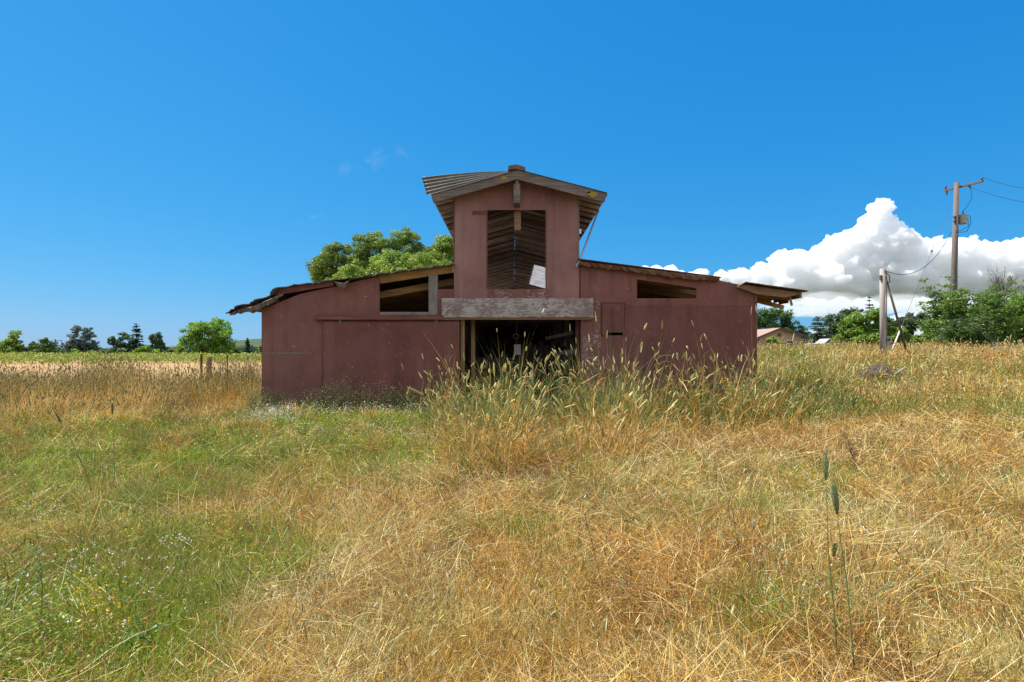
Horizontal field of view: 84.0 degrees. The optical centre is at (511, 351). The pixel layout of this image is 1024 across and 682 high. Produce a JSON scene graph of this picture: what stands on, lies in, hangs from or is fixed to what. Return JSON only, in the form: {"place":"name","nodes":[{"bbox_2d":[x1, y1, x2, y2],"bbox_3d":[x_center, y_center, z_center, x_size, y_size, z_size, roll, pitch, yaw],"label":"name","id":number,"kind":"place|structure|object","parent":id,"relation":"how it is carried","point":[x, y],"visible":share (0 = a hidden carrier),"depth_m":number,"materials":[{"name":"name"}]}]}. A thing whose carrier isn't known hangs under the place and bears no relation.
{"place":"outdoors","nodes":[
{"label":"outdoors","id":0,"kind":"place"},
{"bbox_2d":[0,361,261,382],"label":"field","id":1,"kind":"structure","parent":0,"point":[166,364],"depth_m":58.89,"materials":[{"name":"beige plant"}]},
{"bbox_2d":[0,351,261,364],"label":"vineyard","id":2,"kind":"object","parent":1,"relation":"on","point":[79,356],"visible":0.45,"depth_m":74.33,"materials":[{"name":"green plant"}]},
{"bbox_2d":[305,241,359,282],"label":"oak tree","id":3,"kind":"object","parent":1,"relation":"on","point":[322,266],"visible":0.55,"depth_m":48.67,"materials":[{"name":"green plant"}]},
{"bbox_2d":[332,259,374,278],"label":"leafy tree","id":4,"kind":"object","parent":1,"relation":"on","point":[353,270],"visible":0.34,"depth_m":45.68,"materials":[{"name":"green plant"}]},
{"bbox_2d":[151,339,261,352],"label":"hill","id":5,"kind":"structure","parent":0,"point":[254,342],"depth_m":654.28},
{"bbox_2d":[0,0,1023,349],"label":"sky","id":6,"kind":"structure","parent":0,"point":[166,165],"materials":[{"name":"blue"}]},
{"bbox_2d":[0,339,1023,681],"bbox_3d":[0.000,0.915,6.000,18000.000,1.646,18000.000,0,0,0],"label":"ground","id":7,"kind":"structure","parent":0,"point":[585,504],"depth_m":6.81,"materials":[{"name":"beige plant"}]},
{"bbox_2d":[0,330,23,358],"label":"tree","id":8,"kind":"object","parent":7,"relation":"on","point":[10,343],"visible":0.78,"depth_m":117.41,"materials":[{"name":"green plant"}]},
{"bbox_2d":[0,563,41,617],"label":"weed stalk","id":9,"kind":"object","parent":7,"relation":"on","point":[19,576],"visible":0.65,"depth_m":3.12,"materials":[{"name":"green plant"}]},
{"bbox_2d":[21,341,42,357],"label":"bushy tree","id":10,"kind":"object","parent":7,"relation":"on","point":[30,347],"visible":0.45,"depth_m":121.45,"materials":[{"name":"green plant"}]},
{"bbox_2d":[23,539,60,643],"bbox_3d":[-2.356,1.244,2.834,0.150,0.600,0.127,0,0,0],"label":"weed stalk","id":11,"kind":"object","parent":7,"relation":"on","point":[41,579],"visible":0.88,"depth_m":2.83,"materials":[{"name":"green plant"}]},
{"bbox_2d":[27,337,58,356],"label":"bushy tree","id":12,"kind":"object","parent":7,"relation":"on","point":[46,347],"visible":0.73,"depth_m":115.39,"materials":[{"name":"green plant"}]},
{"bbox_2d":[55,412,91,489],"bbox_3d":[-4.597,1.131,6.000,0.446,0.978,0.026,0,0,0],"label":"grass stalk","id":13,"kind":"object","parent":7,"relation":"on","point":[58,417],"depth_m":6.00,"materials":[{"name":"green plant"}]},
{"bbox_2d":[70,349,79,358],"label":"leafy bush","id":14,"kind":"object","parent":7,"relation":"on","point":[74,350],"visible":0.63,"depth_m":111.77,"materials":[{"name":"green plant"}]},
{"bbox_2d":[61,325,101,357],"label":"eucalyptus tree","id":15,"kind":"object","parent":7,"relation":"on","point":[73,342],"visible":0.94,"depth_m":124.39,"materials":[{"name":"grey plant"}]},
{"bbox_2d":[111,403,114,490],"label":"grass stalk","id":16,"kind":"object","parent":7,"relation":"on","point":[112,408],"depth_m":6.20,"materials":[{"name":"green plant"}]},
{"bbox_2d":[106,347,126,353],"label":"leafy bush","id":17,"kind":"object","parent":7,"relation":"on","point":[111,350],"visible":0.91,"depth_m":113.84,"materials":[{"name":"green plant"}]},
{"bbox_2d":[107,332,137,352],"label":"bushy tree","id":18,"kind":"object","parent":7,"relation":"on","point":[114,342],"visible":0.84,"depth_m":129.47,"materials":[{"name":"green plant"}]},
{"bbox_2d":[0,350,261,427],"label":"meadow grass","id":19,"kind":"structure","parent":7,"relation":"on","point":[118,385],"depth_m":15.81,"materials":[{"name":"beige plant"}]},
{"bbox_2d":[127,323,147,355],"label":"conifer tree","id":20,"kind":"object","parent":7,"relation":"on","point":[136,341],"visible":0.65,"depth_m":129.66,"materials":[{"name":"green plant"}]},
{"bbox_2d":[117,610,168,659],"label":"weed stalk","id":21,"kind":"object","parent":7,"relation":"on","point":[139,626],"visible":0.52,"depth_m":2.76,"materials":[{"name":"green plant"}]},
{"bbox_2d":[132,345,160,357],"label":"leafy bush","id":22,"kind":"object","parent":7,"relation":"on","point":[142,349],"visible":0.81,"depth_m":110.92,"materials":[{"name":"green plant"}]},
{"bbox_2d":[148,332,169,355],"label":"bushy tree","id":23,"kind":"object","parent":7,"relation":"on","point":[156,340],"visible":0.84,"depth_m":131.25,"materials":[{"name":"green plant"}]},
{"bbox_2d":[163,349,173,354],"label":"bushy tree","id":24,"kind":"object","parent":7,"relation":"on","point":[170,350],"visible":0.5,"depth_m":119.75,"materials":[{"name":"green plant"}]},
{"bbox_2d":[174,344,187,354],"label":"leafy bush","id":25,"kind":"object","parent":7,"relation":"on","point":[180,349],"visible":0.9,"depth_m":109.52,"materials":[{"name":"green plant"}]},
{"bbox_2d":[200,354,202,381],"bbox_3d":[-13.104,0.999,23.976,0.100,1.767,0.065,0,0,0],"label":"steel post","id":26,"kind":"object","parent":7,"relation":"on","point":[201,359],"visible":0.42,"depth_m":24.00,"materials":[{"name":"metal"}]},
{"bbox_2d":[177,317,236,356],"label":"shade tree","id":27,"kind":"object","parent":7,"relation":"on","point":[219,338],"visible":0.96,"depth_m":113.96,"materials":[{"name":"green plant"}]},
{"bbox_2d":[206,357,211,383],"bbox_3d":[-12.783,1.059,24.000,0.224,1.658,0.217,0,0,0],"label":"wooden post","id":28,"kind":"object","parent":7,"relation":"on","point":[209,363],"visible":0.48,"depth_m":23.92,"materials":[{"name":"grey wood"}]},
{"bbox_2d":[230,347,240,353],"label":"bushy tree","id":29,"kind":"object","parent":7,"relation":"on","point":[235,350],"visible":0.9,"depth_m":119.56,"materials":[{"name":"green plant"}]},
{"bbox_2d":[244,338,251,356],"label":"cypress tree","id":30,"kind":"object","parent":7,"relation":"on","point":[247,347],"visible":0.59,"depth_m":134.87,"materials":[{"name":"green plant"}]},
{"bbox_2d":[257,345,261,352],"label":"bushy tree","id":31,"kind":"object","parent":7,"relation":"on","point":[259,349],"visible":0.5,"depth_m":129.20,"materials":[{"name":"green plant"}]},
{"bbox_2d":[9,445,564,657],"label":"yellow wildflowers","id":32,"kind":"object","parent":7,"relation":"on","point":[77,597],"visible":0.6,"depth_m":2.90,"materials":[{"name":"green plant"}]},
{"bbox_2d":[229,374,465,416],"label":"wall weeds","id":33,"kind":"object","parent":7,"relation":"on","point":[323,399],"depth_m":14.19,"materials":[{"name":"plant"}]},
{"bbox_2d":[341,481,412,527],"bbox_3d":[-1.199,1.414,5.187,0.812,0.426,0.124,0,0,19],"label":"weed stalk","id":34,"kind":"object","parent":7,"relation":"on","point":[377,491],"visible":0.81,"depth_m":5.20,"materials":[{"name":"brown plant"}]},
{"bbox_2d":[345,226,424,272],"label":"oak tree","id":35,"kind":"object","parent":7,"relation":"on","point":[370,243],"visible":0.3,"depth_m":52.28,"materials":[{"name":"green plant"}]},
{"bbox_2d":[368,247,441,274],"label":"leafy tree","id":36,"kind":"object","parent":7,"relation":"on","point":[388,261],"visible":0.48,"depth_m":46.08,"materials":[{"name":"green plant"}]},
{"bbox_2d":[1,398,838,677],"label":"white wildflowers","id":37,"kind":"object","parent":7,"relation":"on","point":[281,411],"visible":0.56,"depth_m":4.63,"materials":[{"name":"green plant"}]},
{"bbox_2d":[413,233,452,266],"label":"oak tree","id":38,"kind":"object","parent":7,"relation":"on","point":[442,246],"visible":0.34,"depth_m":49.72,"materials":[{"name":"green plant"}]},
{"bbox_2d":[22,335,927,355],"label":"woods","id":39,"kind":"object","parent":7,"relation":"on","point":[254,349],"visible":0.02,"depth_m":191.80,"materials":[{"name":"green plant"}]},
{"bbox_2d":[0,356,1016,681],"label":"leafy weeds","id":40,"kind":"object","parent":7,"relation":"on","point":[16,646],"visible":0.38,"depth_m":4.22,"materials":[{"name":"green plant"}]},
{"bbox_2d":[0,343,1023,681],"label":"grass tufts","id":41,"kind":"object","parent":7,"relation":"on","point":[596,485],"visible":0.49,"depth_m":4.34,"materials":[{"name":"beige plant"}]},
{"bbox_2d":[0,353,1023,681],"bbox_3d":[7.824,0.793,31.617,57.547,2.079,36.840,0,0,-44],"label":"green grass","id":42,"kind":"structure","parent":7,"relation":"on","point":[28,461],"depth_m":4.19,"materials":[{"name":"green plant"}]},
{"bbox_2d":[225,164,808,411],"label":"barn","id":43,"kind":"structure","parent":7,"relation":"on","point":[518,265],"depth_m":14.99,"materials":[{"name":"red wood"}]},
{"bbox_2d":[323,320,459,411],"bbox_3d":[-3.164,0.401,14.928,3.573,2.439,0.053,0,0,0],"label":"sliding door","id":44,"kind":"structure","parent":43,"relation":"in","point":[374,351],"depth_m":14.91,"materials":[{"name":"wood"}]},
{"bbox_2d":[514,344,520,354],"bbox_3d":[0.155,-0.428,16.203,0.194,1.050,0.018,0,0,0],"label":"hanging sign","id":45,"kind":"object","parent":43,"relation":"hanging from","point":[517,348],"visible":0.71,"depth_m":16.20,"materials":[{"name":"metal"}]},
{"bbox_2d":[579,503,605,596],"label":"weed stalk","id":46,"kind":"object","parent":7,"relation":"on","point":[590,536],"visible":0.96,"depth_m":3.64,"materials":[{"name":"brown plant"}]},
{"bbox_2d":[385,307,1022,485],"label":"tall grass","id":47,"kind":"structure","parent":7,"relation":"on","point":[500,406],"depth_m":11.06,"materials":[{"name":"beige plant"}]},
{"bbox_2d":[725,492,741,556],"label":"weed stalk","id":48,"kind":"object","parent":7,"relation":"on","point":[732,511],"visible":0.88,"depth_m":3.90,"materials":[{"name":"green plant"}]},
{"bbox_2d":[751,520,755,585],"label":"grass stalk","id":49,"kind":"object","parent":7,"relation":"on","point":[753,524],"depth_m":3.40,"materials":[{"name":"plant"}]},
{"bbox_2d":[765,598,777,628],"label":"weed stalk","id":50,"kind":"object","parent":7,"relation":"on","point":[772,609],"visible":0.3,"depth_m":3.08,"materials":[{"name":"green plant"}]},
{"bbox_2d":[765,336,780,345],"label":"garden bush","id":51,"kind":"object","parent":7,"relation":"on","point":[770,339],"visible":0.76,"depth_m":55.65,"materials":[{"name":"green plant"}]},
{"bbox_2d":[757,327,807,346],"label":"house","id":52,"kind":"structure","parent":7,"relation":"on","point":[780,333],"depth_m":62.00,"materials":[{"name":"paint"}]},
{"bbox_2d":[757,307,811,338],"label":"oak tree","id":53,"kind":"object","parent":7,"relation":"on","point":[767,319],"visible":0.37,"depth_m":78.66,"materials":[{"name":"green plant"}]},
{"bbox_2d":[807,316,825,343],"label":"cedar tree","id":54,"kind":"object","parent":7,"relation":"on","point":[814,335],"visible":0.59,"depth_m":73.72,"materials":[{"name":"green plant"}]},
{"bbox_2d":[816,339,830,346],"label":"parked car","id":55,"kind":"object","parent":7,"relation":"on","point":[823,341],"visible":0.06,"depth_m":57.20,"materials":[{"name":"white paint"}]},
{"bbox_2d":[819,542,836,634],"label":"grass stalk","id":56,"kind":"object","parent":7,"relation":"on","point":[834,549],"depth_m":3.10,"materials":[{"name":"green plant"}]},
{"bbox_2d":[823,451,839,676],"bbox_3d":[1.502,1.034,2.668,0.029,1.106,0.143,0,0,0],"label":"grass stalk","id":57,"kind":"object","parent":7,"relation":"on","point":[825,466],"depth_m":2.70,"materials":[{"name":"green plant"}]},
{"bbox_2d":[817,306,863,338],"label":"bay tree","id":58,"kind":"object","parent":7,"relation":"on","point":[831,331],"visible":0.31,"depth_m":77.54,"materials":[{"name":"green plant"}]},
{"bbox_2d":[831,483,854,676],"bbox_3d":[1.497,1.091,2.558,0.042,0.981,0.124,0,0,-21],"label":"grass stalk","id":59,"kind":"object","parent":7,"relation":"on","point":[835,497],"depth_m":2.59,"materials":[{"name":"green plant"}]},
{"bbox_2d":[838,432,858,475],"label":"weed stalk","id":60,"kind":"object","parent":7,"relation":"on","point":[851,448],"visible":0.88,"depth_m":6.89,"materials":[{"name":"beige plant"}]},
{"bbox_2d":[817,581,894,642],"bbox_3d":[1.825,1.414,3.041,0.571,0.318,0.039,0,0,-17],"label":"grass stalk","id":61,"kind":"object","parent":7,"relation":"on","point":[887,585],"depth_m":3.10,"materials":[{"name":"plant"}]},
{"bbox_2d":[829,307,896,345],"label":"leafy bush","id":62,"kind":"object","parent":7,"relation":"on","point":[854,327],"visible":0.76,"depth_m":36.55,"materials":[{"name":"green plant"}]},
{"bbox_2d":[863,297,875,328],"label":"deodar tree","id":63,"kind":"object","parent":7,"relation":"on","point":[869,305],"visible":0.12,"depth_m":81.92,"materials":[{"name":"green plant"}]},
{"bbox_2d":[844,364,898,385],"bbox_3d":[11.462,0.893,18.172,1.721,0.960,1.452,0,0,0],"label":"rock","id":64,"kind":"object","parent":7,"relation":"on","point":[877,367],"visible":0.16,"depth_m":17.79,"materials":[{"name":"grey stone"}]},
{"bbox_2d":[879,269,890,352],"bbox_3d":[16.345,-1.542,24.990,0.430,4.148,0.269,0,0,0],"label":"service post","id":65,"kind":"object","parent":7,"relation":"on","point":[885,339],"visible":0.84,"depth_m":24.91,"materials":[{"name":"grey wood"}]},
{"bbox_2d":[884,233,950,274],"bbox_3d":[21.596,-5.420,29.863,14.541,3.814,0.030,0,0,-43],"label":"service wire","id":66,"kind":"object","parent":65,"relation":"attached to","point":[923,267],"visible":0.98,"depth_m":29.25,"materials":[{"name":"black"}]},
{"bbox_2d":[885,276,906,348],"bbox_3d":[17.022,-1.360,25.095,1.218,3.904,0.117,0,0,0],"label":"brace pole","id":67,"kind":"object","parent":7,"relation":"on","point":[897,319],"visible":0.66,"depth_m":25.05,"materials":[{"name":"brown wood"}]},
{"bbox_2d":[890,326,912,343],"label":"leafy bush","id":68,"kind":"object","parent":7,"relation":"on","point":[907,337],"visible":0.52,"depth_m":45.63,"materials":[{"name":"green plant"}]},
{"bbox_2d":[887,312,919,345],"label":"bay tree","id":69,"kind":"object","parent":7,"relation":"on","point":[908,322],"visible":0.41,"depth_m":70.42,"materials":[{"name":"green plant"}]},
{"bbox_2d":[913,312,927,345],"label":"scrub pine","id":70,"kind":"object","parent":7,"relation":"on","point":[919,317],"visible":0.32,"depth_m":57.87,"materials":[{"name":"green plant"}]},
{"bbox_2d":[910,333,930,343],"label":"leafy bush","id":71,"kind":"object","parent":7,"relation":"on","point":[915,337],"visible":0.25,"depth_m":36.24,"materials":[{"name":"green plant"}]},
{"bbox_2d":[890,202,951,352],"bbox_3d":[22.294,-4.455,30.725,12.663,9.414,0.097,0,0,-42],"label":"guy wire","id":72,"kind":"object","parent":7,"relation":"on","point":[916,289],"visible":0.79,"depth_m":29.24,"materials":[{"name":"metal"}]},
{"bbox_2d":[913,275,986,346],"bbox_3d":[25.421,-2.120,32.968,3.899,4.663,3.544,0,0,0],"label":"tall shrub","id":73,"kind":"object","parent":7,"relation":"on","point":[946,306],"visible":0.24,"depth_m":32.93,"materials":[{"name":"green plant"}]},
{"bbox_2d":[944,177,983,297],"bbox_3d":[27.628,-4.949,34.839,0.937,10.909,2.071,0,0,-40],"label":"utility pole","id":74,"kind":"object","parent":7,"relation":"on","point":[960,219],"visible":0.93,"depth_m":34.88,"materials":[{"name":"brown wood"}]},
{"bbox_2d":[930,308,1001,347],"bbox_3d":[24.236,-1.073,30.470,3.065,2.568,3.297,0,0,44],"label":"tall shrub","id":75,"kind":"object","parent":7,"relation":"on","point":[964,330],"visible":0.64,"depth_m":29.97,"materials":[{"name":"green plant"}]},
{"bbox_2d":[957,281,1023,347],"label":"tall shrub","id":76,"kind":"object","parent":7,"relation":"on","point":[1005,323],"visible":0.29,"depth_m":30.73,"materials":[{"name":"green plant"}]},
{"bbox_2d":[981,342,1007,348],"bbox_3d":[25.036,-0.062,29.502,1.494,0.892,1.123,0,0,0],"label":"pale rock","id":77,"kind":"object","parent":7,"relation":"on","point":[995,343],"visible":0.13,"depth_m":29.32,"materials":[{"name":"stone"}]},
{"bbox_2d":[996,465,1010,483],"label":"weed stalk","id":78,"kind":"object","parent":7,"relation":"on","point":[1003,472],"visible":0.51,"depth_m":6.42,"materials":[{"name":"beige plant"}]},
{"bbox_2d":[984,266,1023,313],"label":"dead tree","id":79,"kind":"object","parent":7,"relation":"on","point":[1002,284],"visible":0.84,"depth_m":31.46,"materials":[{"name":"grey plant"}]},
{"bbox_2d":[985,279,1023,346],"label":"tall shrub","id":80,"kind":"object","parent":7,"relation":"on","point":[1017,298],"visible":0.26,"depth_m":31.89,"materials":[{"name":"green plant"}]},
{"bbox_2d":[757,337,1023,424],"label":"hillside grass","id":81,"kind":"structure","parent":0,"point":[991,392],"depth_m":16.99,"materials":[{"name":"beige plant"}]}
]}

